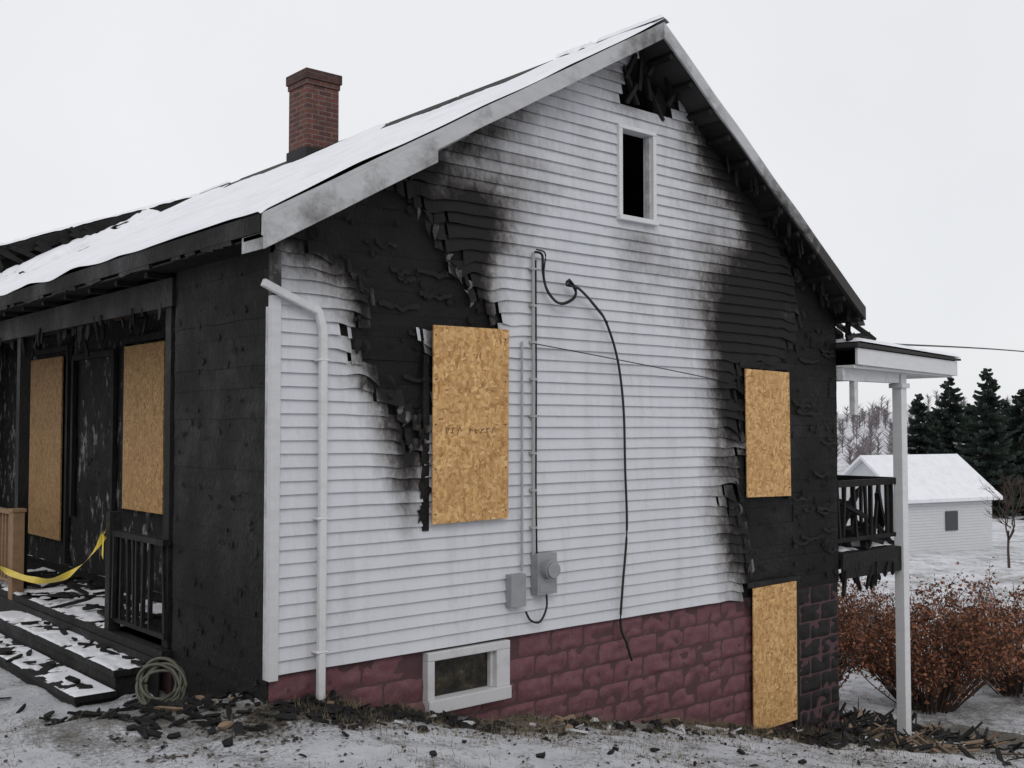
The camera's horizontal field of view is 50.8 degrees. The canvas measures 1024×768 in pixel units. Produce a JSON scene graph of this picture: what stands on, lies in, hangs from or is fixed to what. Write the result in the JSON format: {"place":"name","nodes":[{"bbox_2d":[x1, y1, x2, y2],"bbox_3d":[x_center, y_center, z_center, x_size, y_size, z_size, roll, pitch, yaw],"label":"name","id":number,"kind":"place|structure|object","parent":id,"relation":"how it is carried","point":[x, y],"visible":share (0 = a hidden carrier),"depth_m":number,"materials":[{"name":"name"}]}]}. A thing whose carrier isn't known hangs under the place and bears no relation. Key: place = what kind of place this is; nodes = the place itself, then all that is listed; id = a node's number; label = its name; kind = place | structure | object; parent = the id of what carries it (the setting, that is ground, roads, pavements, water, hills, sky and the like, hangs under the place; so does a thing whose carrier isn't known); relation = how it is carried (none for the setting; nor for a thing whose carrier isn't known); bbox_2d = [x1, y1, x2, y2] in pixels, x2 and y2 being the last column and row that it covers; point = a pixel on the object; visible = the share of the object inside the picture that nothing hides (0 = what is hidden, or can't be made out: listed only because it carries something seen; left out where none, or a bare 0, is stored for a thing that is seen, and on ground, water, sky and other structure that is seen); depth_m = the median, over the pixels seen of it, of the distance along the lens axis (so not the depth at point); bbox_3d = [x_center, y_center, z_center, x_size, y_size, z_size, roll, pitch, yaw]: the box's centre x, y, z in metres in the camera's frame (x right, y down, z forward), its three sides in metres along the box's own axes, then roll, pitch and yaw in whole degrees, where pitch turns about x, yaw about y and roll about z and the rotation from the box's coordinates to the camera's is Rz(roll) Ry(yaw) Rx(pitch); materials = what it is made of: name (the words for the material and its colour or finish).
{"place":"outdoors","nodes":[
{"label":"outdoors","id":0,"kind":"place"},
{"bbox_2d":[0,259,170,592],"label":"porch back wall","id":1,"kind":"structure","parent":0,"point":[87,524],"depth_m":14.22,"materials":[{"name":"black wood"}]},
{"bbox_2d":[28,341,164,540],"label":"porch boards","id":2,"kind":"object","parent":1,"relation":"attached to","point":[143,432],"visible":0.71,"depth_m":13.03,"materials":[{"name":"beige wood"}]},
{"bbox_2d":[0,198,188,275],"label":"dormer","id":3,"kind":"object","parent":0,"point":[17,253],"visible":0.56,"depth_m":16.58,"materials":[{"name":"brown wood"}]},
{"bbox_2d":[0,197,190,282],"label":"dormer snow","id":4,"kind":"structure","parent":0,"point":[71,247],"depth_m":16.49,"materials":[{"name":"white snow"}]},
{"bbox_2d":[171,238,270,702],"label":"charred side wall","id":5,"kind":"structure","parent":0,"point":[218,512],"depth_m":8.59,"materials":[{"name":"black wood"}]},
{"bbox_2d":[0,15,668,295],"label":"roof snow","id":6,"kind":"structure","parent":0,"point":[260,193],"depth_m":10.40,"materials":[{"name":"white snow"}]},
{"bbox_2d":[244,134,468,240],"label":"rake soffit","id":7,"kind":"structure","parent":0,"point":[438,150],"depth_m":8.73,"materials":[{"name":"black wood"}]},
{"bbox_2d":[0,411,1023,767],"bbox_3d":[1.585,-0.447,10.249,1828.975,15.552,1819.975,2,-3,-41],"label":"ground","id":8,"kind":"structure","parent":0,"point":[992,707],"depth_m":8.21,"materials":[{"name":"white snow"}]},
{"bbox_2d":[0,596,159,707],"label":"porch steps","id":9,"kind":"structure","parent":8,"relation":"on","point":[121,681],"depth_m":9.84,"materials":[{"name":"black wood"}]},
{"bbox_2d":[0,266,176,688],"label":"porch","id":10,"kind":"object","parent":8,"relation":"on","point":[135,303],"visible":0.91,"depth_m":10.66,"materials":[{"name":"black wood"}]},
{"bbox_2d":[0,507,26,603],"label":"porch newel and rail","id":11,"kind":"object","parent":10,"relation":"on","point":[12,528],"visible":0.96,"depth_m":12.45,"materials":[{"name":"brown wood"}]},
{"bbox_2d":[0,521,107,583],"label":"caution tape","id":12,"kind":"object","parent":10,"relation":"attached to","point":[39,580],"visible":1,"depth_m":11.35,"materials":[{"name":"yellow plastic"}]},
{"bbox_2d":[0,567,161,696],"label":"step snow","id":13,"kind":"structure","parent":10,"relation":"on","point":[108,660],"depth_m":10.53,"materials":[{"name":"white snow"}]},
{"bbox_2d":[88,657,187,717],"bbox_3d":[-2.987,2.395,8.285,0.415,0.422,1.054,-1,-3,25],"label":"garden hose","id":14,"kind":"object","parent":8,"relation":"on","point":[144,696],"visible":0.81,"depth_m":8.65,"materials":[{"name":"green rubber"}]},
{"bbox_2d":[0,582,838,728],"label":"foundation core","id":15,"kind":"object","parent":8,"relation":"on","point":[410,666],"visible":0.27,"depth_m":10.51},
{"bbox_2d":[423,639,511,712],"bbox_3d":[-0.397,2.461,9.125,0.880,0.495,0.190,2,-3,-41],"label":"basement window frame","id":16,"kind":"object","parent":15,"relation":"attached to","point":[498,687],"visible":0.92,"depth_m":9.09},
{"bbox_2d":[435,652,486,695],"bbox_3d":[-0.446,2.441,9.121,0.600,0.315,0.006,2,-3,-41],"label":"basement window glass","id":17,"kind":"object","parent":16,"relation":"in","point":[461,673],"visible":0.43,"depth_m":9.13,"materials":[{"name":"black glass"}]},
{"bbox_2d":[271,86,832,437],"bbox_3d":[0.978,-0.437,10.534,7.450,5.378,0.098,2,-3,-41],"label":"wall frame","id":18,"kind":"object","parent":15,"relation":"on","point":[661,99],"visible":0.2,"depth_m":11.04,"materials":[{"name":"brown wood"}]},
{"bbox_2d":[269,583,839,729],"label":"foundation blocks","id":19,"kind":"structure","parent":15,"relation":"attached to","point":[298,685],"depth_m":10.54,"materials":[{"name":"red concrete"}]},
{"bbox_2d":[752,581,796,728],"bbox_3d":[2.889,2.975,11.833,0.800,1.545,0.014,2,-3,-41],"label":"basement door board","id":20,"kind":"object","parent":15,"relation":"attached to","point":[774,616],"visible":0.86,"depth_m":11.82,"materials":[{"name":"brown wood"}]},
{"bbox_2d":[833,318,838,582],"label":"walls","id":21,"kind":"structure","parent":15,"relation":"on","point":[836,437],"depth_m":12.87,"materials":[{"name":"black wood"}]},
{"bbox_2d":[12,31,643,291],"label":"roof deck","id":22,"kind":"structure","parent":21,"relation":"on","point":[348,169],"depth_m":8.91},
{"bbox_2d":[0,213,271,316],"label":"eave fascia","id":23,"kind":"structure","parent":22,"relation":"attached to","point":[214,244],"depth_m":9.26,"materials":[{"name":"black wood"}]},
{"bbox_2d":[286,67,341,151],"bbox_3d":[-2.846,-3.572,15.472,0.590,1.780,0.590,2,-3,-41],"label":"chimney","id":24,"kind":"object","parent":22,"relation":"on","point":[313,107],"visible":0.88,"depth_m":15.28,"materials":[{"name":"brick"}]},
{"bbox_2d":[286,146,321,163],"bbox_3d":[-2.846,-3.072,15.451,0.560,0.480,0.560,2,-3,-41],"label":"chimney flashing","id":25,"kind":"object","parent":24,"relation":"attached to","point":[298,154],"visible":0.21,"depth_m":15.20,"materials":[{"name":"grey metal"}]},
{"bbox_2d":[224,20,663,187],"bbox_3d":[-2.647,-3.310,15.282,0.290,0.131,12.630,2,-3,-41],"label":"ridge cap","id":26,"kind":"object","parent":22,"relation":"on","point":[449,101],"visible":0.24,"depth_m":13.03,"materials":[{"name":"concrete"}]},
{"bbox_2d":[242,22,865,319],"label":"rake fascia","id":27,"kind":"structure","parent":22,"relation":"attached to","point":[288,218],"depth_m":8.82,"materials":[{"name":"white wood"}]},
{"bbox_2d":[623,52,876,355],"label":"charred rafters","id":28,"kind":"object","parent":22,"relation":"on","point":[739,166],"visible":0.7,"depth_m":11.71,"materials":[{"name":"brown wood"}]},
{"bbox_2d":[274,52,805,674],"bbox_3d":[0.813,-0.494,10.207,6.772,5.726,0.092,2,-3,-41],"label":"gable siding","id":29,"kind":"object","parent":21,"relation":"attached to","point":[696,282],"visible":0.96,"depth_m":9.90,"materials":[{"name":"white plastic"}]},
{"bbox_2d":[262,252,281,681],"bbox_3d":[-1.777,0.601,7.993,0.075,3.160,0.105,2,-3,-41],"label":"corner board","id":30,"kind":"object","parent":29,"relation":"attached to","point":[271,494],"visible":1,"depth_m":7.96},
{"bbox_2d":[261,279,329,699],"bbox_3d":[-1.624,0.804,8.020,0.567,3.138,0.090,2,-3,-41],"label":"downspout","id":31,"kind":"object","parent":29,"relation":"attached to","point":[322,518],"visible":1,"depth_m":8.13,"materials":[{"name":"white metal"}]},
{"bbox_2d":[431,325,508,524],"bbox_3d":[-0.343,0.338,9.134,0.823,1.648,0.014,2,-3,-41],"label":"window board","id":32,"kind":"object","parent":29,"relation":"attached to","point":[470,386],"depth_m":9.11,"materials":[{"name":"brown wood"}]},
{"bbox_2d":[445,427,494,433],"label":"board stamp marks","id":33,"kind":"object","parent":32,"relation":"attached to","point":[469,430],"visible":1,"depth_m":9.11},
{"bbox_2d":[521,252,536,570],"bbox_3d":[0.144,0.230,9.589,0.171,2.830,0.045,2,-3,-41],"label":"conduit","id":34,"kind":"object","parent":29,"relation":"attached to","point":[533,305],"visible":1,"depth_m":9.59,"materials":[{"name":"grey metal"}]},
{"bbox_2d":[532,343,736,383],"bbox_3d":[1.298,-0.183,10.520,2.871,0.300,0.049,2,-3,-40],"label":"loose wire","id":35,"kind":"object","parent":34,"relation":"attached to","point":[631,362],"visible":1,"depth_m":10.36,"materials":[{"name":"black rubber"}]},
{"bbox_2d":[506,552,560,607],"bbox_3d":[0.204,1.722,9.482,0.520,0.440,0.195,2,-3,-41],"label":"electric meter","id":36,"kind":"object","parent":29,"relation":"attached to","point":[545,569],"visible":1,"depth_m":9.51,"materials":[{"name":"grey metal"}]},
{"bbox_2d":[525,249,632,660],"bbox_3d":[0.640,0.713,9.930,1.330,3.820,0.077,2,-3,-39],"label":"service cable","id":37,"kind":"object","parent":29,"relation":"attached to","point":[569,283],"visible":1,"depth_m":9.92,"materials":[{"name":"black rubber"}]},
{"bbox_2d":[376,238,837,552],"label":"burnt vinyl remnants","id":38,"kind":"object","parent":29,"relation":"attached to","point":[432,295],"visible":0.99,"depth_m":12.21,"materials":[{"name":"black plastic"}]},
{"bbox_2d":[616,123,658,226],"bbox_3d":[1.207,-2.054,10.662,0.560,0.940,0.160,2,-3,-41],"label":"attic window frame","id":39,"kind":"object","parent":29,"relation":"attached to","point":[650,174],"visible":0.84,"depth_m":10.76,"materials":[{"name":"white wood"}]},
{"bbox_2d":[745,369,790,496],"bbox_3d":[2.812,0.543,11.832,0.805,1.395,0.014,2,-3,-41],"label":"window board","id":40,"kind":"object","parent":29,"relation":"attached to","point":[767,428],"depth_m":11.81,"materials":[{"name":"brown wood"}]},
{"bbox_2d":[0,690,1023,766],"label":"charred debris","id":41,"kind":"object","parent":8,"relation":"on","point":[820,739],"visible":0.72,"depth_m":8.35,"materials":[{"name":"black wood"}]},
{"bbox_2d":[0,691,1023,767],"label":"dead grass","id":42,"kind":"structure","parent":8,"relation":"on","point":[543,722],"depth_m":9.13,"materials":[{"name":"brown plant"}]},
{"bbox_2d":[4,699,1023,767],"bbox_3d":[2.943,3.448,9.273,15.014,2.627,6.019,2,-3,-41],"label":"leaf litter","id":43,"kind":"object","parent":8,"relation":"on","point":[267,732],"visible":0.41,"depth_m":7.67,"materials":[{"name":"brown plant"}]},
{"bbox_2d":[153,695,1023,754],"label":"splintered lumber","id":44,"kind":"object","parent":8,"relation":"on","point":[224,724],"visible":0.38,"depth_m":12.67,"materials":[{"name":"brown wood"}]},
{"bbox_2d":[394,714,984,748],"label":"siding scraps","id":45,"kind":"object","parent":8,"relation":"on","point":[746,739],"visible":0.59,"depth_m":9.77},
{"bbox_2d":[838,584,895,695],"bbox_3d":[4.769,3.936,16.761,2.221,2.052,2.356,2,-3,-41],"label":"barberry shrub","id":46,"kind":"object","parent":8,"relation":"on","point":[844,664],"visible":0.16,"depth_m":16.32,"materials":[{"name":"brown plant"}]},
{"bbox_2d":[838,578,933,654],"bbox_3d":[6.888,4.464,21.046,2.898,1.722,2.925,2,-3,-41],"label":"barberry shrub","id":47,"kind":"object","parent":8,"relation":"on","point":[865,603],"visible":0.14,"depth_m":21.09,"materials":[{"name":"brown plant"}]},
{"bbox_2d":[836,348,956,736],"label":"balcony posts","id":48,"kind":"object","parent":8,"relation":"on","point":[895,371],"visible":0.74,"depth_m":13.62,"materials":[{"name":"white wood"}]},
{"bbox_2d":[836,342,960,365],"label":"balcony roof","id":49,"kind":"structure","parent":48,"relation":"on","point":[845,354],"depth_m":13.44,"materials":[{"name":"wood"}]},
{"bbox_2d":[839,454,1002,551],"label":"neighbouring garage","id":50,"kind":"structure","parent":8,"relation":"on","point":[947,507],"depth_m":45.41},
{"bbox_2d":[945,511,957,530],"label":"door and windows","id":51,"kind":"structure","parent":50,"relation":"in","point":[951,517],"depth_m":45.00,"materials":[{"name":"grey glass"}]},
{"bbox_2d":[907,393,939,454],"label":"spruce tree","id":52,"kind":"object","parent":8,"relation":"on","point":[918,409],"visible":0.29,"depth_m":87.65,"materials":[{"name":"green plant"}]},
{"bbox_2d":[836,389,1014,464],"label":"distant woods","id":53,"kind":"object","parent":8,"relation":"on","point":[868,446],"visible":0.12,"depth_m":214.34,"materials":[{"name":"grey plant"}]},
{"bbox_2d":[914,411,941,453],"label":"spruce tree","id":54,"kind":"object","parent":8,"relation":"on","point":[934,436],"visible":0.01,"depth_m":94.60,"materials":[{"name":"green plant"}]},
{"bbox_2d":[838,561,1023,713],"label":"barberry shrub","id":55,"kind":"object","parent":8,"relation":"on","point":[932,672],"visible":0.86,"depth_m":16.44,"materials":[{"name":"brown plant"}]},
{"bbox_2d":[920,377,977,460],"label":"spruce tree","id":56,"kind":"object","parent":8,"relation":"on","point":[946,431],"visible":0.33,"depth_m":85.59,"materials":[{"name":"green plant"}]},
{"bbox_2d":[917,557,1023,697],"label":"barberry shrub","id":57,"kind":"object","parent":8,"relation":"on","point":[1014,681],"visible":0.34,"depth_m":17.85,"materials":[{"name":"brown plant"}]},
{"bbox_2d":[957,403,986,468],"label":"spruce tree","id":58,"kind":"object","parent":8,"relation":"on","point":[968,413],"visible":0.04,"depth_m":91.61,"materials":[{"name":"green plant"}]},
{"bbox_2d":[954,368,1023,519],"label":"spruce tree","id":59,"kind":"object","parent":8,"relation":"on","point":[988,449],"visible":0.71,"depth_m":79.41,"materials":[{"name":"green plant"}]},
{"bbox_2d":[978,473,1023,567],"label":"bare tree","id":60,"kind":"object","parent":8,"relation":"on","point":[1006,525],"visible":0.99,"depth_m":37.49,"materials":[{"name":"brown plant"}]},
{"bbox_2d":[992,389,1023,515],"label":"spruce tree","id":61,"kind":"object","parent":8,"relation":"on","point":[1015,412],"visible":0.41,"depth_m":81.69,"materials":[{"name":"green plant"}]},
{"bbox_2d":[994,399,1023,495],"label":"spruce tree","id":62,"kind":"object","parent":8,"relation":"on","point":[1005,405],"visible":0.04,"depth_m":89.69,"materials":[{"name":"green plant"}]},
{"bbox_2d":[0,0,1023,413],"label":"sky","id":63,"kind":"structure","parent":0,"point":[894,129],"materials":[{"name":"white"}]},
{"bbox_2d":[273,57,838,597],"bbox_3d":[1.035,-0.562,10.473,7.450,5.624,0.072,2,-3,-41],"label":"gable sheathing","id":64,"kind":"object","parent":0,"point":[777,527],"visible":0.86,"depth_m":9.31,"materials":[{"name":"black wood"}]},
{"bbox_2d":[417,354,799,729],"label":"charred casings","id":65,"kind":"object","parent":64,"relation":"attached to","point":[425,489],"visible":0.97,"depth_m":11.55,"materials":[{"name":"black wood"}]},
{"bbox_2d":[619,39,835,317],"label":"attic interior","id":66,"kind":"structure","parent":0,"point":[675,72],"depth_m":11.21,"materials":[{"name":"black wood"}]},
{"bbox_2d":[836,381,901,597],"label":"balcony deck","id":67,"kind":"structure","parent":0,"point":[871,563],"depth_m":13.31,"materials":[{"name":"black wood"}]},
{"bbox_2d":[836,338,959,551],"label":"balcony snow","id":68,"kind":"structure","parent":0,"point":[903,347],"depth_m":13.51,"materials":[{"name":"white snow"}]},
{"bbox_2d":[868,342,1023,351],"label":"utility wire","id":69,"kind":"object","parent":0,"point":[952,347],"visible":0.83,"depth_m":16.47,"materials":[{"name":"black rubber"}]}
]}

